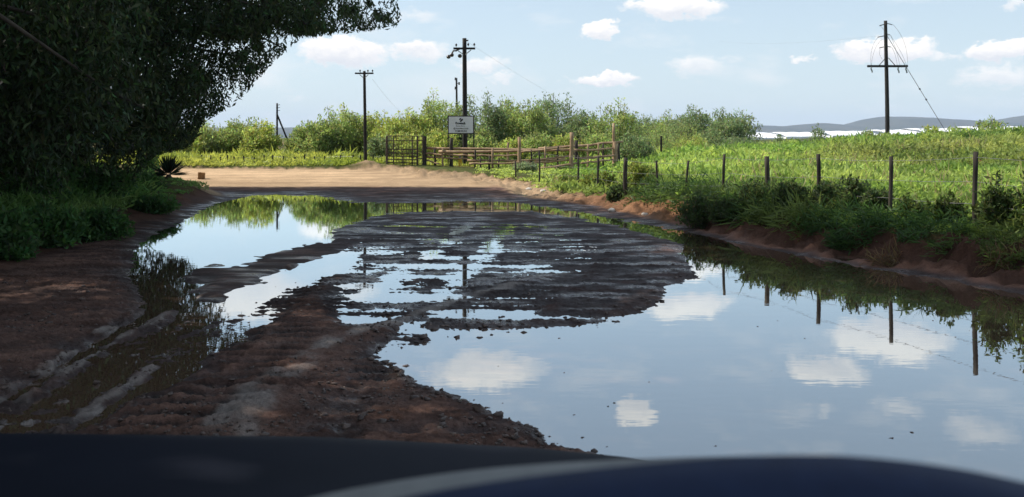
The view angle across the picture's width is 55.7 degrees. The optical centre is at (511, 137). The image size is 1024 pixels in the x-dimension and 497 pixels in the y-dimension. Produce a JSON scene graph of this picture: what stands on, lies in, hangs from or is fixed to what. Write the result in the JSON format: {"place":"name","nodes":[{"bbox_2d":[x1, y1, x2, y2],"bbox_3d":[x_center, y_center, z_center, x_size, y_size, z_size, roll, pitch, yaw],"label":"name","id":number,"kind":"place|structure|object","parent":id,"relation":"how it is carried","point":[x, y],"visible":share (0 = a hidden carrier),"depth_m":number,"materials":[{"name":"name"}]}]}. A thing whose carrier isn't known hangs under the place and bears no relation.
{"place":"outdoors","nodes":[
{"label":"outdoors","id":0,"kind":"place"},
{"bbox_2d":[0,159,208,219],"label":"bank grass","id":1,"kind":"structure","parent":0,"point":[17,201],"depth_m":17.63,"materials":[{"name":"green plant"}]},
{"bbox_2d":[0,192,1023,481],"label":"water","id":2,"kind":"structure","parent":0,"point":[720,356],"depth_m":7.32,"materials":[{"name":"blue liquid"}]},
{"bbox_2d":[0,138,1023,454],"bbox_3d":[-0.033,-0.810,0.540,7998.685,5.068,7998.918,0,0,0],"label":"ground","id":3,"kind":"structure","parent":0,"point":[624,268],"depth_m":10.17,"materials":[{"name":"brown soil"}]},
{"bbox_2d":[0,204,47,261],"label":"undergrowth bush","id":4,"kind":"object","parent":3,"relation":"on","point":[17,230],"visible":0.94,"depth_m":12.10,"materials":[{"name":"green plant"}]},
{"bbox_2d":[0,152,89,207],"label":"undergrowth bush","id":5,"kind":"object","parent":3,"relation":"on","point":[51,181],"visible":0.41,"depth_m":16.24,"materials":[{"name":"green plant"}]},
{"bbox_2d":[9,198,93,248],"bbox_3d":[-6.519,1.268,13.628,1.258,0.871,1.072,0,0,0],"label":"undergrowth bush","id":6,"kind":"object","parent":3,"relation":"on","point":[64,229],"visible":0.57,"depth_m":13.51,"materials":[{"name":"green plant"}]},
{"bbox_2d":[32,158,143,200],"bbox_3d":[-8.122,0.860,18.447,1.824,1.020,1.663,0,0,19],"label":"undergrowth bush","id":7,"kind":"object","parent":3,"relation":"on","point":[113,183],"visible":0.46,"depth_m":18.36,"materials":[{"name":"green plant"}]},
{"bbox_2d":[0,0,176,198],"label":"tree","id":8,"kind":"object","parent":3,"relation":"on","point":[52,76],"visible":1,"depth_m":11.70,"materials":[{"name":"green plant"}]},
{"bbox_2d":[78,200,136,242],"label":"undergrowth bush","id":9,"kind":"object","parent":3,"relation":"on","point":[106,223],"visible":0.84,"depth_m":14.66,"materials":[{"name":"green plant"}]},
{"bbox_2d":[135,150,160,171],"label":"undergrowth bush","id":10,"kind":"object","parent":3,"relation":"on","point":[154,161],"visible":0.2,"depth_m":32.82,"materials":[{"name":"green plant"}]},
{"bbox_2d":[129,169,170,192],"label":"undergrowth bush","id":11,"kind":"object","parent":3,"relation":"on","point":[148,177],"visible":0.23,"depth_m":22.00,"materials":[{"name":"green plant"}]},
{"bbox_2d":[126,193,181,214],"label":"undergrowth bush","id":12,"kind":"object","parent":3,"relation":"on","point":[159,204],"visible":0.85,"depth_m":19.28,"materials":[{"name":"green plant"}]},
{"bbox_2d":[149,153,189,178],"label":"spiky plant","id":13,"kind":"object","parent":3,"relation":"on","point":[168,166],"visible":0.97,"depth_m":27.42,"materials":[{"name":"green plant"}]},
{"bbox_2d":[170,130,208,154],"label":"thorn bush","id":14,"kind":"object","parent":3,"relation":"on","point":[195,145],"visible":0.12,"depth_m":42.66,"materials":[{"name":"green plant"}]},
{"bbox_2d":[1,0,380,170],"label":"tree","id":15,"kind":"object","parent":3,"relation":"on","point":[186,109],"visible":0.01,"depth_m":23.52,"materials":[{"name":"green plant"}]},
{"bbox_2d":[0,0,401,209],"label":"tree","id":16,"kind":"object","parent":3,"relation":"on","point":[249,21],"visible":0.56,"depth_m":16.02,"materials":[{"name":"green plant"}]},
{"bbox_2d":[198,172,204,178],"bbox_3d":[-10.711,1.317,33.399,0.245,0.263,0.242,2,0,-11],"label":"stone block","id":17,"kind":"object","parent":3,"relation":"on","point":[201,175],"depth_m":33.30,"materials":[{"name":"brown stone"}]},
{"bbox_2d":[191,120,239,153],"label":"thorn bush","id":18,"kind":"object","parent":3,"relation":"on","point":[216,146],"visible":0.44,"depth_m":43.14,"materials":[{"name":"green plant"}]},
{"bbox_2d":[214,115,262,155],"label":"thorn bush","id":19,"kind":"object","parent":3,"relation":"on","point":[238,128],"visible":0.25,"depth_m":43.87,"materials":[{"name":"green plant"}]},
{"bbox_2d":[237,118,282,154],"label":"thorn bush","id":20,"kind":"object","parent":3,"relation":"on","point":[254,138],"visible":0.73,"depth_m":42.92,"materials":[{"name":"green plant"}]},
{"bbox_2d":[276,103,287,148],"bbox_3d":[-12.619,-0.048,53.847,1.128,3.762,0.223,0,0,12],"label":"utility pole","id":21,"kind":"object","parent":3,"relation":"on","point":[277,115],"visible":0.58,"depth_m":53.95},
{"bbox_2d":[184,154,382,164],"bbox_3d":[-9.068,1.031,38.599,7.950,0.736,0.850,0,0,0],"label":"wire fence","id":22,"kind":"object","parent":3,"relation":"on","point":[340,156],"visible":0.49,"depth_m":38.47,"materials":[{"name":"grey metal"}]},
{"bbox_2d":[280,120,316,152],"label":"thorn bush","id":23,"kind":"object","parent":3,"relation":"on","point":[289,142],"visible":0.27,"depth_m":43.94,"materials":[{"name":"green plant"}]},
{"bbox_2d":[290,114,344,154],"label":"thorn bush","id":24,"kind":"object","parent":3,"relation":"on","point":[313,137],"visible":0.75,"depth_m":43.35,"materials":[{"name":"green plant"}]},
{"bbox_2d":[94,143,586,166],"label":"verge grass","id":25,"kind":"structure","parent":3,"relation":"on","point":[192,158],"depth_m":38.80,"materials":[{"name":"green plant"}]},
{"bbox_2d":[309,102,372,155],"bbox_3d":[-7.878,-0.212,44.541,3.032,2.908,3.018,0,0,0],"label":"thorn bush","id":26,"kind":"object","parent":3,"relation":"on","point":[344,127],"visible":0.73,"depth_m":43.81,"materials":[{"name":"green plant"}]},
{"bbox_2d":[355,70,373,159],"bbox_3d":[-5.690,-0.508,37.354,0.712,4.240,0.222,0,0,0],"label":"utility pole","id":27,"kind":"object","parent":3,"relation":"on","point":[364,73],"visible":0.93,"depth_m":37.35,"materials":[{"name":"wood"}]},
{"bbox_2d":[346,109,387,153],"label":"thorn bush","id":28,"kind":"object","parent":3,"relation":"on","point":[370,124],"visible":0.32,"depth_m":44.53,"materials":[{"name":"green plant"}]},
{"bbox_2d":[362,133,395,158],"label":"shrub","id":29,"kind":"object","parent":3,"relation":"on","point":[374,146],"visible":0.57,"depth_m":40.56,"materials":[{"name":"green plant"}]},
{"bbox_2d":[363,110,417,150],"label":"thorn bush","id":30,"kind":"object","parent":3,"relation":"on","point":[393,126],"visible":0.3,"depth_m":43.59,"materials":[{"name":"green plant"}]},
{"bbox_2d":[386,134,426,165],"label":"metal gate","id":31,"kind":"structure","parent":3,"relation":"on","point":[423,151],"depth_m":36.96,"materials":[{"name":"metal"}]},
{"bbox_2d":[388,129,427,157],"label":"shrub","id":32,"kind":"object","parent":3,"relation":"on","point":[408,143],"visible":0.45,"depth_m":40.50,"materials":[{"name":"green plant"}]},
{"bbox_2d":[397,107,445,151],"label":"thorn bush","id":33,"kind":"object","parent":3,"relation":"on","point":[415,122],"visible":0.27,"depth_m":44.44,"materials":[{"name":"green plant"}]},
{"bbox_2d":[415,87,462,147],"bbox_3d":[-3.358,-0.623,45.766,3.421,3.591,3.485,0,0,0],"label":"thorn bush","id":34,"kind":"object","parent":3,"relation":"on","point":[437,113],"visible":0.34,"depth_m":45.19,"materials":[{"name":"green plant"}]},
{"bbox_2d":[419,122,459,160],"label":"shrub","id":35,"kind":"object","parent":3,"relation":"on","point":[439,139],"visible":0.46,"depth_m":40.60,"materials":[{"name":"green plant"}]},
{"bbox_2d":[455,77,459,109],"bbox_3d":[-3.611,-1.001,63.961,0.354,5.960,0.231,0,0,0],"label":"utility pole","id":36,"kind":"object","parent":3,"relation":"on","point":[456,87],"visible":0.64,"depth_m":63.94,"materials":[{"name":"grey metal"}]},
{"bbox_2d":[446,38,474,165],"bbox_3d":[-2.029,-1.123,38.527,1.153,5.695,0.346,0,0,0],"label":"utility pole","id":37,"kind":"object","parent":3,"relation":"on","point":[464,48],"visible":0.9,"depth_m":38.52,"materials":[{"name":"wood"}]},
{"bbox_2d":[448,116,473,163],"bbox_3d":[-2.004,0.333,37.996,1.048,2.404,0.048,0,0,0],"label":"sign board","id":38,"kind":"object","parent":3,"relation":"on","point":[460,124],"visible":1,"depth_m":37.98,"materials":[{"name":"white metal"}]},
{"bbox_2d":[457,127,499,158],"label":"shrub","id":39,"kind":"object","parent":3,"relation":"on","point":[483,138],"visible":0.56,"depth_m":40.30,"materials":[{"name":"green plant"}]},
{"bbox_2d":[454,90,512,147],"bbox_3d":[-1.385,-0.578,45.081,2.997,3.710,3.178,0,0,0],"label":"thorn bush","id":40,"kind":"object","parent":3,"relation":"on","point":[496,117],"visible":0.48,"depth_m":44.72,"materials":[{"name":"green plant"}]},
{"bbox_2d":[0,257,969,451],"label":"mud clods","id":41,"kind":"object","parent":3,"relation":"on","point":[479,408],"visible":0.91,"depth_m":5.98,"materials":[{"name":"brown soil"}]},
{"bbox_2d":[480,94,528,143],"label":"thorn bush","id":42,"kind":"object","parent":3,"relation":"on","point":[509,108],"visible":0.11,"depth_m":46.09,"materials":[{"name":"green plant"}]},
{"bbox_2d":[0,433,1023,496],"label":"car","id":43,"kind":"object","parent":3,"relation":"on","point":[76,465],"visible":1,"depth_m":1.77,"materials":[{"name":"paint"}]},
{"bbox_2d":[494,136,530,159],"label":"shrub","id":44,"kind":"object","parent":3,"relation":"on","point":[512,144],"visible":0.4,"depth_m":39.03,"materials":[{"name":"green plant"}]},
{"bbox_2d":[510,161,537,171],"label":"road edge shrub","id":45,"kind":"object","parent":3,"relation":"on","point":[524,164],"visible":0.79,"depth_m":34.28,"materials":[{"name":"green plant"}]},
{"bbox_2d":[426,123,622,169],"bbox_3d":[0.500,0.534,36.241,7.581,2.209,2.442,0,0,0],"label":"cattle pen","id":46,"kind":"object","parent":3,"relation":"on","point":[572,147],"visible":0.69,"depth_m":36.21,"materials":[{"name":"wood"}]},
{"bbox_2d":[499,98,561,148],"bbox_3d":[0.811,-0.306,44.958,2.964,3.172,2.755,0,0,0],"label":"thorn bush","id":47,"kind":"object","parent":3,"relation":"on","point":[531,117],"visible":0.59,"depth_m":44.73,"materials":[{"name":"green plant"}]},
{"bbox_2d":[521,128,555,158],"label":"shrub","id":48,"kind":"object","parent":3,"relation":"on","point":[534,141],"visible":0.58,"depth_m":41.03,"materials":[{"name":"green plant"}]},
{"bbox_2d":[531,92,577,137],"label":"thorn bush","id":49,"kind":"object","parent":3,"relation":"on","point":[547,105],"visible":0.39,"depth_m":47.25,"materials":[{"name":"green plant"}]},
{"bbox_2d":[545,133,582,157],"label":"shrub","id":50,"kind":"object","parent":3,"relation":"on","point":[563,140],"visible":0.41,"depth_m":40.55,"materials":[{"name":"green plant"}]},
{"bbox_2d":[552,173,580,185],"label":"road edge shrub","id":51,"kind":"object","parent":3,"relation":"on","point":[565,177],"visible":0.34,"depth_m":28.86,"materials":[{"name":"green plant"}]},
{"bbox_2d":[554,105,604,155],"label":"thorn bush","id":52,"kind":"object","parent":3,"relation":"on","point":[579,124],"visible":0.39,"depth_m":45.27,"materials":[{"name":"green plant"}]},
{"bbox_2d":[580,124,611,156],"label":"shrub","id":53,"kind":"object","parent":3,"relation":"on","point":[593,138],"visible":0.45,"depth_m":40.69,"materials":[{"name":"green plant"}]},
{"bbox_2d":[579,169,619,187],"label":"road edge shrub","id":54,"kind":"object","parent":3,"relation":"on","point":[588,179],"visible":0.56,"depth_m":25.92,"materials":[{"name":"green plant"}]},
{"bbox_2d":[578,97,651,154],"bbox_3d":[4.695,-0.243,44.572,3.320,3.320,3.126,0,0,-25],"label":"thorn bush","id":55,"kind":"object","parent":3,"relation":"on","point":[622,122],"visible":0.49,"depth_m":44.05,"materials":[{"name":"green plant"}]},
{"bbox_2d":[605,182,632,202],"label":"road edge shrub","id":56,"kind":"object","parent":3,"relation":"on","point":[614,195],"visible":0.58,"depth_m":22.68,"materials":[{"name":"green plant"}]},
{"bbox_2d":[608,130,657,160],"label":"shrub","id":57,"kind":"object","parent":3,"relation":"on","point":[630,148],"visible":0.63,"depth_m":40.00,"materials":[{"name":"green plant"}]},
{"bbox_2d":[619,160,662,190],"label":"road edge shrub","id":58,"kind":"object","parent":3,"relation":"on","point":[636,169],"visible":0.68,"depth_m":22.85,"materials":[{"name":"green plant"}]},
{"bbox_2d":[620,114,666,138],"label":"thorn bush","id":59,"kind":"object","parent":3,"relation":"on","point":[645,120],"visible":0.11,"depth_m":77.09,"materials":[{"name":"green plant"}]},
{"bbox_2d":[628,120,664,143],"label":"shrub","id":60,"kind":"object","parent":3,"relation":"on","point":[653,127],"visible":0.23,"depth_m":71.80,"materials":[{"name":"green plant"}]},
{"bbox_2d":[660,136,661,151],"bbox_3d":[6.699,0.634,43.500,0.095,1.434,0.097,0,0,0],"label":"fence post","id":61,"kind":"object","parent":3,"relation":"on","point":[661,143],"visible":0.51,"depth_m":43.45,"materials":[{"name":"brown wood"}]},
{"bbox_2d":[646,129,677,149],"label":"shrub","id":62,"kind":"object","parent":3,"relation":"on","point":[655,139],"visible":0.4,"depth_m":57.80,"materials":[{"name":"green plant"}]},
{"bbox_2d":[646,108,684,143],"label":"thorn bush","id":63,"kind":"object","parent":3,"relation":"on","point":[666,120],"visible":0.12,"depth_m":75.95,"materials":[{"name":"green plant"}]},
{"bbox_2d":[656,121,705,147],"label":"shrub","id":64,"kind":"object","parent":3,"relation":"on","point":[677,134],"visible":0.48,"depth_m":69.75,"materials":[{"name":"green plant"}]},
{"bbox_2d":[663,104,712,145],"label":"thorn bush","id":65,"kind":"object","parent":3,"relation":"on","point":[702,119],"visible":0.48,"depth_m":71.21,"materials":[{"name":"green plant"}]},
{"bbox_2d":[671,132,715,147],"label":"shrub","id":66,"kind":"object","parent":3,"relation":"on","point":[695,141],"visible":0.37,"depth_m":55.85,"materials":[{"name":"green plant"}]},
{"bbox_2d":[672,186,717,228],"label":"bank shrub","id":67,"kind":"object","parent":3,"relation":"on","point":[693,214],"visible":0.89,"depth_m":16.84,"materials":[{"name":"green plant"}]},
{"bbox_2d":[706,194,747,223],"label":"bank shrub","id":68,"kind":"object","parent":3,"relation":"on","point":[724,206],"visible":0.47,"depth_m":16.29,"materials":[{"name":"green plant"}]},
{"bbox_2d":[697,107,764,145],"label":"thorn bush","id":69,"kind":"object","parent":3,"relation":"on","point":[722,127],"visible":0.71,"depth_m":65.25,"materials":[{"name":"green plant"}]},
{"bbox_2d":[716,133,763,146],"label":"shrub","id":70,"kind":"object","parent":3,"relation":"on","point":[737,139],"visible":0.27,"depth_m":57.57,"materials":[{"name":"green plant"}]},
{"bbox_2d":[470,123,1023,238],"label":"field grass","id":71,"kind":"structure","parent":3,"relation":"on","point":[1010,139],"depth_m":30.97,"materials":[{"name":"green plant"}]},
{"bbox_2d":[734,177,778,211],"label":"bank shrub","id":72,"kind":"object","parent":3,"relation":"on","point":[755,188],"visible":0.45,"depth_m":16.14,"materials":[{"name":"green plant"}]},
{"bbox_2d":[739,132,783,139],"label":"greenhouse","id":73,"kind":"object","parent":3,"relation":"on","point":[768,135],"visible":0.2,"depth_m":425.80,"materials":[{"name":"white plastic"}]},
{"bbox_2d":[515,151,1023,225],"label":"wire fence","id":74,"kind":"object","parent":3,"relation":"on","point":[975,157],"visible":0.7,"depth_m":15.30,"materials":[{"name":"brown wood"}]},
{"bbox_2d":[772,134,784,142],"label":"crest bush","id":75,"kind":"object","parent":3,"relation":"on","point":[779,138],"visible":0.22,"depth_m":59.98,"materials":[{"name":"green plant"}]},
{"bbox_2d":[546,134,1023,202],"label":"seed stalks","id":76,"kind":"object","parent":3,"relation":"on","point":[916,195],"visible":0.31,"depth_m":21.86,"materials":[{"name":"green plant"}]},
{"bbox_2d":[766,177,810,213],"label":"bank shrub","id":77,"kind":"object","parent":3,"relation":"on","point":[803,190],"visible":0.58,"depth_m":15.34,"materials":[{"name":"green plant"}]},
{"bbox_2d":[772,132,826,138],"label":"greenhouse","id":78,"kind":"object","parent":3,"relation":"on","point":[788,135],"visible":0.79,"depth_m":431.42,"materials":[{"name":"white plastic"}]},
{"bbox_2d":[611,164,1023,269],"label":"fringe grass","id":79,"kind":"structure","parent":3,"relation":"on","point":[808,214],"depth_m":13.73,"materials":[{"name":"green plant"}]},
{"bbox_2d":[808,123,826,140],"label":"crest bush","id":80,"kind":"object","parent":3,"relation":"on","point":[815,134],"visible":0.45,"depth_m":59.89,"materials":[{"name":"green plant"}]},
{"bbox_2d":[806,177,845,208],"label":"bank shrub","id":81,"kind":"object","parent":3,"relation":"on","point":[826,188],"visible":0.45,"depth_m":14.93,"materials":[{"name":"green plant"}]},
{"bbox_2d":[805,131,879,137],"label":"greenhouse","id":82,"kind":"object","parent":3,"relation":"on","point":[832,133],"visible":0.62,"depth_m":424.16,"materials":[{"name":"white plastic"}]},
{"bbox_2d":[837,173,873,210],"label":"bank shrub","id":83,"kind":"object","parent":3,"relation":"on","point":[852,185],"visible":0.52,"depth_m":14.52,"materials":[{"name":"green plant"}]},
{"bbox_2d":[860,129,873,136],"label":"crest bush","id":84,"kind":"object","parent":3,"relation":"on","point":[869,133],"visible":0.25,"depth_m":55.93,"materials":[{"name":"green plant"}]},
{"bbox_2d":[858,179,894,213],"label":"bank shrub","id":85,"kind":"object","parent":3,"relation":"on","point":[873,194],"visible":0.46,"depth_m":14.11,"materials":[{"name":"green plant"}]},
{"bbox_2d":[858,237,903,267],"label":"dry grass tuft","id":86,"kind":"object","parent":3,"relation":"on","point":[886,260],"visible":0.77,"depth_m":12.02,"materials":[{"name":"brown plant"}]},
{"bbox_2d":[865,130,918,134],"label":"greenhouse","id":87,"kind":"object","parent":3,"relation":"on","point":[901,131],"visible":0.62,"depth_m":418.41,"materials":[{"name":"white plastic"}]},
{"bbox_2d":[867,21,945,133],"bbox_3d":[23.490,-3.063,57.372,4.570,7.907,1.061,0,0,23],"label":"utility pole","id":88,"kind":"object","parent":3,"relation":"on","point":[887,116],"visible":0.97,"depth_m":57.89,"materials":[{"name":"wood"}]},
{"bbox_2d":[894,192,933,218],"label":"bank shrub","id":89,"kind":"object","parent":3,"relation":"on","point":[908,202],"visible":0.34,"depth_m":13.31,"materials":[{"name":"green plant"}]},
{"bbox_2d":[899,128,950,131],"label":"greenhouse","id":90,"kind":"object","parent":3,"relation":"on","point":[940,129],"visible":0.25,"depth_m":426.61,"materials":[{"name":"white plastic"}]},
{"bbox_2d":[920,125,941,133],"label":"crest bush","id":91,"kind":"object","parent":3,"relation":"on","point":[933,130],"visible":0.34,"depth_m":53.86,"materials":[{"name":"green plant"}]},
{"bbox_2d":[924,189,971,222],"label":"bank shrub","id":92,"kind":"object","parent":3,"relation":"on","point":[951,204],"visible":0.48,"depth_m":12.83,"materials":[{"name":"green plant"}]},
{"bbox_2d":[953,126,1015,129],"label":"greenhouse","id":93,"kind":"object","parent":3,"relation":"on","point":[960,127],"visible":0.13,"depth_m":422.35,"materials":[{"name":"white plastic"}]},
{"bbox_2d":[973,115,1009,130],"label":"crest bush","id":94,"kind":"object","parent":3,"relation":"on","point":[993,124],"visible":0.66,"depth_m":51.86,"materials":[{"name":"green plant"}]},
{"bbox_2d":[970,169,1021,228],"bbox_3d":[6.063,0.864,12.000,0.711,0.955,0.558,0,0,0],"label":"bank shrub","id":95,"kind":"object","parent":3,"relation":"on","point":[991,207],"visible":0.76,"depth_m":11.93,"materials":[{"name":"green plant"}]},
{"bbox_2d":[972,239,1022,274],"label":"dry grass tuft","id":96,"kind":"object","parent":3,"relation":"on","point":[995,262],"visible":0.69,"depth_m":10.90,"materials":[{"name":"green plant"}]},
{"bbox_2d":[1007,170,1023,231],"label":"bank shrub","id":97,"kind":"object","parent":3,"relation":"on","point":[1018,212],"visible":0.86,"depth_m":11.55,"materials":[{"name":"green plant"}]},
{"bbox_2d":[93,116,1023,137],"bbox_3d":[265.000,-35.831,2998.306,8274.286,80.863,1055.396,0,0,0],"label":"hills","id":98,"kind":"structure","parent":0,"point":[878,123],"depth_m":2782.00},
{"bbox_2d":[141,0,1023,127],"label":"sky","id":99,"kind":"structure","parent":0,"point":[966,57],"materials":[{"name":"blue"}]}
]}

